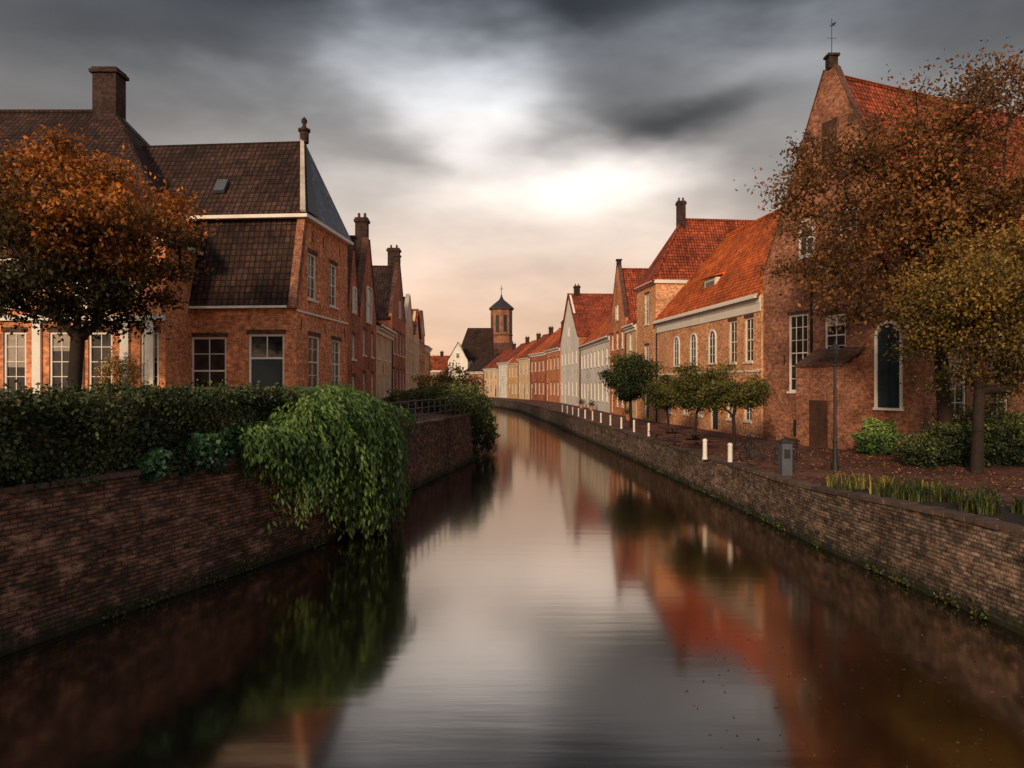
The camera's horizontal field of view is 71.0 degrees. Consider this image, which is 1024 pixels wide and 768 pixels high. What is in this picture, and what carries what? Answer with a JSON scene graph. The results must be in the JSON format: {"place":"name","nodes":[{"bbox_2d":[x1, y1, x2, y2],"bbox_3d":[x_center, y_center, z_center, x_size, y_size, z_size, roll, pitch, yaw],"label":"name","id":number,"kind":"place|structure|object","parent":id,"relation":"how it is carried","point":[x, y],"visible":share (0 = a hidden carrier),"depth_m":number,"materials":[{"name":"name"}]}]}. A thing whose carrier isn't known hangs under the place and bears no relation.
{"place":"outdoors","nodes":[
{"label":"outdoors","id":0,"kind":"place"},
{"bbox_2d":[489,286,513,353],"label":"church tower","id":1,"kind":"structure","parent":0,"point":[501,309],"depth_m":229.05,"materials":[{"name":"brick"}]},
{"bbox_2d":[0,407,1023,767],"bbox_3d":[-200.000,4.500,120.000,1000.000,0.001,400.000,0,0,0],"label":"canal water","id":2,"kind":"structure","parent":0,"point":[534,593],"depth_m":11.95,"materials":[{"name":"black liquid"}]},
{"bbox_2d":[103,455,989,619],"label":"waterline weeds","id":3,"kind":"object","parent":2,"relation":"on","point":[782,528],"visible":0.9,"depth_m":16.35,"materials":[{"name":"green plant"}]},
{"bbox_2d":[0,0,1023,355],"label":"sky","id":4,"kind":"structure","parent":0,"point":[527,148],"materials":[{"name":"grey"}]},
{"bbox_2d":[488,397,1023,501],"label":"quayside pavement","id":5,"kind":"structure","parent":0,"point":[719,442],"depth_m":28.31,"materials":[{"name":"brick"}]},
{"bbox_2d":[596,351,668,427],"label":"green tree","id":6,"kind":"object","parent":5,"relation":"on","point":[635,375],"visible":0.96,"depth_m":50.39,"materials":[{"name":"green plant"}]},
{"bbox_2d":[637,371,683,431],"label":"green tree","id":7,"kind":"object","parent":5,"relation":"on","point":[660,398],"visible":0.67,"depth_m":43.57,"materials":[{"name":"green plant"}]},
{"bbox_2d":[666,431,712,447],"bbox_3d":[8.500,2.716,34.500,1.800,0.792,1.900,0,0,0],"label":"picnic table","id":8,"kind":"object","parent":5,"relation":"on","point":[693,439],"visible":0.96,"depth_m":33.91,"materials":[{"name":"brown wood"}]},
{"bbox_2d":[657,357,737,445],"bbox_3d":[9.301,0.894,35.891,3.756,4.427,3.590,0,0,24],"label":"green tree","id":9,"kind":"object","parent":5,"relation":"on","point":[688,378],"visible":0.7,"depth_m":35.43,"materials":[{"name":"green plant"}]},
{"bbox_2d":[684,361,789,449],"bbox_3d":[10.456,0.978,33.342,4.446,4.260,3.966,0,0,0],"label":"green tree","id":10,"kind":"object","parent":5,"relation":"on","point":[719,394],"visible":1,"depth_m":32.84,"materials":[{"name":"green plant"}]},
{"bbox_2d":[779,443,791,475],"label":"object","id":11,"kind":"structure","parent":5,"relation":"on","point":[785,466],"depth_m":24.13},
{"bbox_2d":[796,363,863,449],"bbox_3d":[15.655,1.150,35.443,1.397,4.300,2.900,0,0,-23],"label":"porch","id":12,"kind":"object","parent":5,"relation":"on","point":[814,383],"visible":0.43,"depth_m":34.36,"materials":[{"name":"brown brick"}]},
{"bbox_2d":[809,400,827,447],"bbox_3d":[14.984,1.950,35.155,0.057,2.300,1.100,0,0,-23],"label":"porch door","id":13,"kind":"structure","parent":12,"relation":"attached to","point":[818,423],"depth_m":35.10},
{"bbox_2d":[794,346,864,366],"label":"porch roof","id":14,"kind":"structure","parent":12,"relation":"attached to","point":[816,358],"depth_m":35.27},
{"bbox_2d":[829,341,840,470],"bbox_3d":[11.600,0.775,25.800,0.480,4.650,0.416,0,0,0],"label":"street lamp","id":15,"kind":"object","parent":5,"relation":"on","point":[834,348],"visible":1,"depth_m":25.75,"materials":[{"name":"metal"}]},
{"bbox_2d":[669,449,1023,766],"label":"fallen leaves","id":16,"kind":"object","parent":5,"relation":"on","point":[933,471],"visible":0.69,"depth_m":24.82,"materials":[{"name":"plant"}]},
{"bbox_2d":[850,417,906,455],"bbox_3d":[15.906,2.367,31.493,2.166,1.890,2.259,0,0,0],"label":"round shrub","id":17,"kind":"object","parent":5,"relation":"on","point":[875,438],"visible":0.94,"depth_m":31.13,"materials":[{"name":"green plant"}]},
{"bbox_2d":[733,37,1023,462],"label":"autumn tree","id":18,"kind":"object","parent":5,"relation":"on","point":[944,205],"visible":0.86,"depth_m":28.00,"materials":[{"name":"brown plant"}]},
{"bbox_2d":[820,484,1023,525],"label":"planting bed","id":19,"kind":"object","parent":5,"relation":"on","point":[1006,514],"depth_m":16.26,"materials":[{"name":"soil"}]},
{"bbox_2d":[825,470,944,494],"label":"flowering plants","id":20,"kind":"object","parent":19,"relation":"on","point":[831,478],"visible":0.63,"depth_m":20.34,"materials":[{"name":"green plant"}]},
{"bbox_2d":[832,475,1023,514],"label":"ornamental grass","id":21,"kind":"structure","parent":19,"relation":"on","point":[978,501],"depth_m":17.27,"materials":[{"name":"green plant"}]},
{"bbox_2d":[855,211,1023,472],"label":"autumn tree","id":22,"kind":"object","parent":5,"relation":"on","point":[986,310],"visible":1,"depth_m":24.86,"materials":[{"name":"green plant"}]},
{"bbox_2d":[495,397,1023,467],"bbox_3d":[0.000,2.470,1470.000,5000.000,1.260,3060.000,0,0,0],"label":"ground","id":23,"kind":"structure","parent":0,"point":[961,452],"depth_m":28.92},
{"bbox_2d":[0,243,164,393],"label":"facade","id":24,"kind":"structure","parent":23,"relation":"on","point":[135,347],"depth_m":29.00,"materials":[{"name":"orange brick"}]},
{"bbox_2d":[0,258,158,391],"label":"window frames","id":25,"kind":"structure","parent":24,"relation":"attached to","point":[6,361],"depth_m":29.06,"materials":[{"name":"wood"}]},
{"bbox_2d":[1,260,156,366],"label":"curtains","id":26,"kind":"object","parent":25,"relation":"attached to","point":[21,347],"visible":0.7,"depth_m":29.13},
{"bbox_2d":[2,284,156,393],"bbox_3d":[-29.531,-2.100,29.130,30.357,5.820,0.001,0,0,0],"label":"window glass","id":27,"kind":"object","parent":25,"relation":"in","point":[96,349],"visible":0.33,"depth_m":29.13,"materials":[{"name":"glass"}]},
{"bbox_2d":[139,239,202,254],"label":"cornice","id":28,"kind":"structure","parent":24,"relation":"attached to","point":[194,248],"depth_m":30.84,"materials":[{"name":"white paint"}]},
{"bbox_2d":[0,114,212,250],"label":"roof","id":29,"kind":"structure","parent":28,"relation":"on","point":[14,128],"depth_m":34.07,"materials":[{"name":"tile"}]},
{"bbox_2d":[0,109,172,231],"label":"ridge tiles","id":30,"kind":"object","parent":29,"relation":"attached to","point":[137,161],"visible":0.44,"depth_m":35.35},
{"bbox_2d":[92,72,125,120],"bbox_3d":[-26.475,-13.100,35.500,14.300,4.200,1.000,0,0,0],"label":"chimney","id":31,"kind":"object","parent":29,"relation":"on","point":[108,95],"visible":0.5,"depth_m":35.04,"materials":[{"name":"brick"}]},
{"bbox_2d":[88,66,128,80],"bbox_3d":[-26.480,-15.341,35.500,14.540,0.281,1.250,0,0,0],"label":"chimney cap","id":32,"kind":"object","parent":31,"relation":"on","point":[108,69],"visible":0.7,"depth_m":35.01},
{"bbox_2d":[141,141,304,220],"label":"roof","id":33,"kind":"structure","parent":29,"relation":"attached to","point":[263,177],"depth_m":33.52,"materials":[{"name":"tile"}]},
{"bbox_2d":[184,213,308,220],"bbox_3d":[-12.578,-7.425,31.983,7.200,0.150,0.300,0,0,5],"label":"gutter","id":34,"kind":"object","parent":33,"relation":"attached to","point":[258,216],"visible":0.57,"depth_m":31.77,"materials":[{"name":"white paint"}]},
{"bbox_2d":[300,139,305,211],"bbox_3d":[-9.606,-9.695,32.998,0.242,4.270,3.242,0,0,-16],"label":"verge board","id":35,"kind":"object","parent":33,"relation":"attached to","point":[302,183],"visible":1,"depth_m":32.70,"materials":[{"name":"wood"}]},
{"bbox_2d":[305,142,318,217],"bbox_3d":[-9.219,-9.655,33.181,0.527,4.130,3.107,0,0,-18],"label":"dark hip panel","id":36,"kind":"object","parent":33,"relation":"attached to","point":[312,206],"visible":1,"depth_m":32.93,"materials":[{"name":"paint"}]},
{"bbox_2d":[188,219,296,305],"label":"roof","id":37,"kind":"structure","parent":29,"relation":"attached to","point":[249,262],"depth_m":31.52,"materials":[{"name":"tile"}]},
{"bbox_2d":[32,321,153,393],"bbox_3d":[-16.873,-0.360,28.939,4.874,4.400,0.117,0,0,0],"label":"pilaster","id":38,"kind":"object","parent":23,"relation":"on","point":[124,352],"visible":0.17,"depth_m":28.88,"materials":[{"name":"white paint"}]},
{"bbox_2d":[0,124,221,391],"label":"autumn tree","id":39,"kind":"object","parent":23,"relation":"on","point":[69,222],"visible":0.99,"depth_m":20.85,"materials":[{"name":"orange plant"}]},
{"bbox_2d":[94,346,168,390],"bbox_3d":[-15.101,0.366,28.327,3.089,3.762,1.474,0,0,0],"label":"climbing shrub","id":40,"kind":"object","parent":23,"relation":"on","point":[109,371],"visible":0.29,"depth_m":28.19,"materials":[{"name":"green plant"}]},
{"bbox_2d":[0,375,319,494],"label":"hedge","id":41,"kind":"object","parent":23,"relation":"on","point":[59,433],"visible":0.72,"depth_m":14.04,"materials":[{"name":"plant"}]},
{"bbox_2d":[165,244,195,390],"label":"side wall","id":42,"kind":"structure","parent":23,"relation":"on","point":[178,357],"depth_m":30.25,"materials":[{"name":"orange brick"}]},
{"bbox_2d":[188,305,286,308],"bbox_3d":[-12.717,-3.310,30.942,6.200,0.100,0.100,0,0,5],"label":"eave board","id":43,"kind":"object","parent":42,"relation":"attached to","point":[254,306],"visible":0.57,"depth_m":30.80,"materials":[{"name":"white paint"}]},
{"bbox_2d":[134,421,272,482],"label":"shrubs","id":44,"kind":"object","parent":23,"relation":"on","point":[214,449],"visible":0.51,"depth_m":15.85,"materials":[{"name":"green plant"}]},
{"bbox_2d":[0,416,472,656],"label":"quay wall","id":45,"kind":"structure","parent":23,"relation":"on","point":[76,557],"depth_m":14.54,"materials":[{"name":"brick"}]},
{"bbox_2d":[0,412,470,493],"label":"coping","id":46,"kind":"object","parent":45,"relation":"on","point":[7,489],"visible":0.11,"depth_m":13.84,"materials":[{"name":"stone"}]},
{"bbox_2d":[381,397,463,422],"bbox_3d":[-4.020,1.240,34.863,0.228,1.000,14.926,0,0,9],"label":"quay railing","id":47,"kind":"object","parent":46,"relation":"on","point":[434,406],"visible":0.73,"depth_m":35.84,"materials":[{"name":"metal"}]},
{"bbox_2d":[408,379,500,452],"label":"overhanging shrub","id":48,"kind":"object","parent":45,"relation":"on","point":[482,416],"visible":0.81,"depth_m":44.63,"materials":[{"name":"green plant"}]},
{"bbox_2d":[192,308,295,389],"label":"side wall","id":49,"kind":"structure","parent":23,"relation":"on","point":[235,324],"depth_m":31.20,"materials":[{"name":"orange brick"}]},
{"bbox_2d":[192,253,339,388],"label":"window frames","id":50,"kind":"structure","parent":49,"relation":"attached to","point":[267,335],"depth_m":32.65,"materials":[{"name":"wood"}]},
{"bbox_2d":[194,255,337,390],"bbox_3d":[-10.290,-2.525,33.104,3.164,6.670,7.317,0,0,43],"label":"window glass","id":51,"kind":"object","parent":50,"relation":"in","point":[217,352],"visible":0.63,"depth_m":31.48,"materials":[{"name":"glass"}]},
{"bbox_2d":[254,362,279,387],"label":"door panels","id":52,"kind":"object","parent":50,"relation":"in","point":[266,374],"visible":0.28,"depth_m":31.21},
{"bbox_2d":[192,247,341,340],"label":"lintels","id":53,"kind":"object","parent":49,"relation":"on","point":[311,251],"visible":0.99,"depth_m":31.32,"materials":[{"name":"brick"}]},
{"bbox_2d":[296,303,347,387],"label":"facade","id":54,"kind":"structure","parent":23,"relation":"on","point":[327,329],"depth_m":34.08,"materials":[{"name":"orange brick"}]},
{"bbox_2d":[287,218,307,308],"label":"gable parapet","id":55,"kind":"structure","parent":54,"relation":"on","point":[297,261],"depth_m":31.24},
{"bbox_2d":[304,143,351,240],"bbox_3d":[-9.416,-9.605,34.918,1.300,4.190,6.564,0,0,5],"label":"slate hip","id":56,"kind":"object","parent":55,"relation":"on","point":[329,215],"visible":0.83,"depth_m":34.99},
{"bbox_2d":[299,221,347,317],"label":"facade","id":57,"kind":"structure","parent":54,"relation":"on","point":[330,249],"depth_m":34.62,"materials":[{"name":"orange brick"}]},
{"bbox_2d":[306,215,353,245],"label":"gable cornice","id":58,"kind":"structure","parent":57,"relation":"attached to","point":[325,228],"depth_m":34.62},
{"bbox_2d":[228,383,416,540],"bbox_3d":[-5.049,2.243,21.136,4.498,4.600,9.536,0,0,12],"label":"cascading vine","id":59,"kind":"object","parent":23,"relation":"on","point":[349,441],"visible":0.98,"depth_m":18.91,"materials":[{"name":"green plant"}]},
{"bbox_2d":[348,235,359,389],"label":"gabled townhouse","id":60,"kind":"structure","parent":23,"relation":"on","point":[353,331],"depth_m":39.97,"materials":[{"name":"red brick"}]},
{"bbox_2d":[354,213,376,399],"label":"gabled townhouse","id":61,"kind":"structure","parent":23,"relation":"on","point":[367,346],"depth_m":45.09,"materials":[{"name":"red brick"}]},
{"bbox_2d":[363,286,374,399],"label":"window frames","id":62,"kind":"structure","parent":61,"relation":"in","point":[369,322],"depth_m":45.14,"materials":[{"name":"white paint"}]},
{"bbox_2d":[376,320,397,402],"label":"plastered townhouse","id":63,"kind":"structure","parent":23,"relation":"on","point":[385,335],"depth_m":52.61,"materials":[{"name":"beige paint"}]},
{"bbox_2d":[372,245,405,403],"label":"gabled townhouse","id":64,"kind":"structure","parent":23,"relation":"on","point":[389,299],"depth_m":61.59,"materials":[{"name":"red brick"}]},
{"bbox_2d":[404,294,413,396],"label":"plastered townhouse","id":65,"kind":"structure","parent":23,"relation":"on","point":[409,328],"depth_m":71.12,"materials":[{"name":"beige paint"}]},
{"bbox_2d":[412,309,421,392],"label":"plastered townhouse","id":66,"kind":"structure","parent":23,"relation":"on","point":[417,337],"depth_m":79.52,"materials":[{"name":"beige paint"}]},
{"bbox_2d":[381,387,460,412],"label":"shrub","id":67,"kind":"object","parent":23,"relation":"on","point":[400,396],"visible":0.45,"depth_m":46.92,"materials":[{"name":"green plant"}]},
{"bbox_2d":[419,310,424,386],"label":"gabled townhouse","id":68,"kind":"structure","parent":23,"relation":"on","point":[422,357],"depth_m":87.65,"materials":[{"name":"orange brick"}]},
{"bbox_2d":[430,350,449,385],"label":"brick townhouse","id":69,"kind":"structure","parent":23,"relation":"on","point":[441,364],"depth_m":207.19,"materials":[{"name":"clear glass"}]},
{"bbox_2d":[411,360,485,397],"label":"autumn shrub","id":70,"kind":"object","parent":23,"relation":"on","point":[436,380],"visible":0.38,"depth_m":56.02,"materials":[{"name":"brown plant"}]},
{"bbox_2d":[464,348,500,394],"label":"brick townhouse","id":71,"kind":"structure","parent":23,"relation":"on","point":[480,364],"depth_m":179.09,"materials":[{"name":"brown brick"}]},
{"bbox_2d":[482,343,515,396],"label":"plastered townhouse","id":72,"kind":"structure","parent":23,"relation":"on","point":[490,369],"depth_m":170.76,"materials":[{"name":"beige paint"}]},
{"bbox_2d":[496,336,529,397],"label":"plastered townhouse","id":73,"kind":"structure","parent":23,"relation":"on","point":[503,378],"depth_m":162.22,"materials":[{"name":"white paint"}]},
{"bbox_2d":[506,332,540,398],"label":"plastered townhouse","id":74,"kind":"structure","parent":23,"relation":"on","point":[512,364],"depth_m":154.54,"materials":[{"name":"yellow paint"}]},
{"bbox_2d":[516,326,554,399],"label":"plastered townhouse","id":75,"kind":"structure","parent":23,"relation":"on","point":[523,359],"depth_m":146.47,"materials":[{"name":"beige paint"}]},
{"bbox_2d":[528,320,562,400],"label":"brick townhouse","id":76,"kind":"structure","parent":23,"relation":"on","point":[537,355],"depth_m":136.65,"materials":[{"name":"orange brick"}]},
{"bbox_2d":[544,338,560,402],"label":"brick townhouse","id":77,"kind":"structure","parent":23,"relation":"on","point":[553,371],"depth_m":123.86,"materials":[{"name":"orange brick"}]},
{"bbox_2d":[559,284,612,405],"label":"white townhouse","id":78,"kind":"structure","parent":23,"relation":"on","point":[585,316],"depth_m":106.56,"materials":[{"name":"paint"}]},
{"bbox_2d":[577,313,610,412],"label":"white townhouse","id":79,"kind":"structure","parent":23,"relation":"on","point":[594,346],"depth_m":87.33,"materials":[{"name":"paint"}]},
{"bbox_2d":[610,259,647,415],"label":"gabled townhouse","id":80,"kind":"structure","parent":23,"relation":"on","point":[624,304],"depth_m":72.26,"materials":[{"name":"orange brick"}]},
{"bbox_2d":[621,318,636,417],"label":"townhouse","id":81,"kind":"structure","parent":23,"relation":"on","point":[630,328],"depth_m":66.15,"materials":[{"name":"beige paint"}]},
{"bbox_2d":[637,283,655,421],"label":"facade","id":82,"kind":"structure","parent":23,"relation":"on","point":[646,334],"depth_m":61.63,"materials":[{"name":"brick"}]},
{"bbox_2d":[656,283,684,317],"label":"side wall","id":83,"kind":"structure","parent":23,"relation":"on","point":[666,293],"depth_m":59.24,"materials":[{"name":"brick"}]},
{"bbox_2d":[634,221,749,290],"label":"roof","id":84,"kind":"structure","parent":83,"relation":"on","point":[694,245],"depth_m":61.15,"materials":[{"name":"red tile"}]},
{"bbox_2d":[676,204,685,227],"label":"chimney","id":85,"kind":"object","parent":84,"relation":"on","point":[681,214],"visible":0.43,"depth_m":61.81,"materials":[{"name":"brick"}]},
{"bbox_2d":[652,218,753,281],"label":"ridge tiles","id":86,"kind":"object","parent":84,"relation":"attached to","point":[674,235],"visible":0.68,"depth_m":61.74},
{"bbox_2d":[657,311,760,437],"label":"facade","id":87,"kind":"structure","parent":23,"relation":"on","point":[665,339],"depth_m":46.65,"materials":[{"name":"brick"}]},
{"bbox_2d":[653,293,760,327],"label":"cornice","id":88,"kind":"structure","parent":87,"relation":"attached to","point":[733,306],"depth_m":47.15,"materials":[{"name":"white paint"}]},
{"bbox_2d":[655,303,760,332],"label":"cornice band","id":89,"kind":"object","parent":87,"relation":"attached to","point":[752,308],"visible":1,"depth_m":47.41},
{"bbox_2d":[668,317,753,428],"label":"window frames","id":90,"kind":"structure","parent":87,"relation":"attached to","point":[750,361],"depth_m":46.91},
{"bbox_2d":[675,331,714,364],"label":"arched glass","id":91,"kind":"object","parent":90,"relation":"attached to","point":[695,349],"visible":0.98,"depth_m":50.51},
{"bbox_2d":[670,319,752,419],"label":"window glass","id":92,"kind":"object","parent":90,"relation":"in","point":[748,342],"visible":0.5,"depth_m":42.79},
{"bbox_2d":[465,399,1023,635],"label":"quay wall","id":93,"kind":"structure","parent":23,"relation":"on","point":[967,562],"depth_m":17.39,"materials":[{"name":"brown brick"}]},
{"bbox_2d":[488,398,1023,535],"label":"coping","id":94,"kind":"object","parent":93,"relation":"on","point":[996,524],"visible":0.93,"depth_m":18.70,"materials":[{"name":"stone"}]},
{"bbox_2d":[761,292,762,437],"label":"side wall","id":95,"kind":"structure","parent":23,"relation":"on","point":[761,358],"depth_m":40.81,"materials":[{"name":"brick"}]},
{"bbox_2d":[763,257,913,451],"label":"facade","id":96,"kind":"structure","parent":23,"relation":"on","point":[779,415],"depth_m":38.39,"materials":[{"name":"brown brick"}]},
{"bbox_2d":[763,66,908,282],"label":"gable","id":97,"kind":"structure","parent":96,"relation":"on","point":[832,101],"depth_m":36.60,"materials":[{"name":"brick"}]},
{"bbox_2d":[762,64,916,275],"bbox_3d":[16.179,-11.065,36.355,0.400,9.890,9.362,0,0,-23],"label":"gable coping","id":98,"kind":"object","parent":96,"relation":"on","point":[848,91],"visible":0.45,"depth_m":35.61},
{"bbox_2d":[886,413,1023,468],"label":"shrub","id":99,"kind":"object","parent":23,"relation":"on","point":[942,447],"visible":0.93,"depth_m":26.84,"materials":[{"name":"green plant"}]},
{"bbox_2d":[914,264,1023,451],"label":"side wall","id":100,"kind":"structure","parent":23,"relation":"on","point":[923,413],"depth_m":32.37,"materials":[{"name":"brown brick"}]},
{"bbox_2d":[786,208,1006,418],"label":"window frames","id":101,"kind":"structure","parent":100,"relation":"attached to","point":[876,407],"depth_m":34.36,"materials":[{"name":"wood"}]},
{"bbox_2d":[878,323,898,407],"bbox_3d":[17.388,-0.850,33.140,0.001,3.900,1.200,0,0,-23],"label":"window glass","id":102,"kind":"object","parent":101,"relation":"attached to","point":[893,383],"visible":0.69,"depth_m":33.21,"materials":[{"name":"black glass"}]},
{"bbox_2d":[792,210,1003,413],"bbox_3d":[20.355,-3.550,35.212,11.922,9.920,4.439,0,0,14],"label":"window glass","id":103,"kind":"object","parent":101,"relation":"in","point":[840,340],"visible":0.2,"depth_m":37.69,"materials":[{"name":"glass"}]},
{"bbox_2d":[847,80,1023,265],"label":"roof","id":104,"kind":"structure","parent":100,"relation":"on","point":[870,98],"depth_m":37.26,"materials":[{"name":"red tile"}]},
{"bbox_2d":[845,75,1023,119],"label":"ridge tiles","id":105,"kind":"object","parent":104,"relation":"attached to","point":[863,81],"visible":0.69,"depth_m":37.78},
{"bbox_2d":[932,394,1023,460],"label":"shrub","id":106,"kind":"object","parent":23,"relation":"on","point":[968,416],"visible":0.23,"depth_m":29.12,"materials":[{"name":"green plant"}]},
{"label":"far wall","id":107,"kind":"object","parent":23,"relation":"on","visible":0},
{"bbox_2d":[652,211,780,324],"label":"roof","id":108,"kind":"structure","parent":107,"relation":"on","point":[737,257],"depth_m":49.41,"materials":[{"name":"orange tile"}]},
{"bbox_2d":[651,296,755,324],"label":"gutter","id":109,"kind":"object","parent":108,"relation":"attached to","point":[718,306],"visible":1,"depth_m":47.22,"materials":[{"name":"white paint"}]},
{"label":"facade","id":110,"kind":"object","parent":23,"relation":"on","visible":0},
{"bbox_2d":[461,328,493,358],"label":"roof","id":111,"kind":"structure","parent":110,"relation":"on","point":[477,343],"depth_m":207.00,"materials":[{"name":"tile"}]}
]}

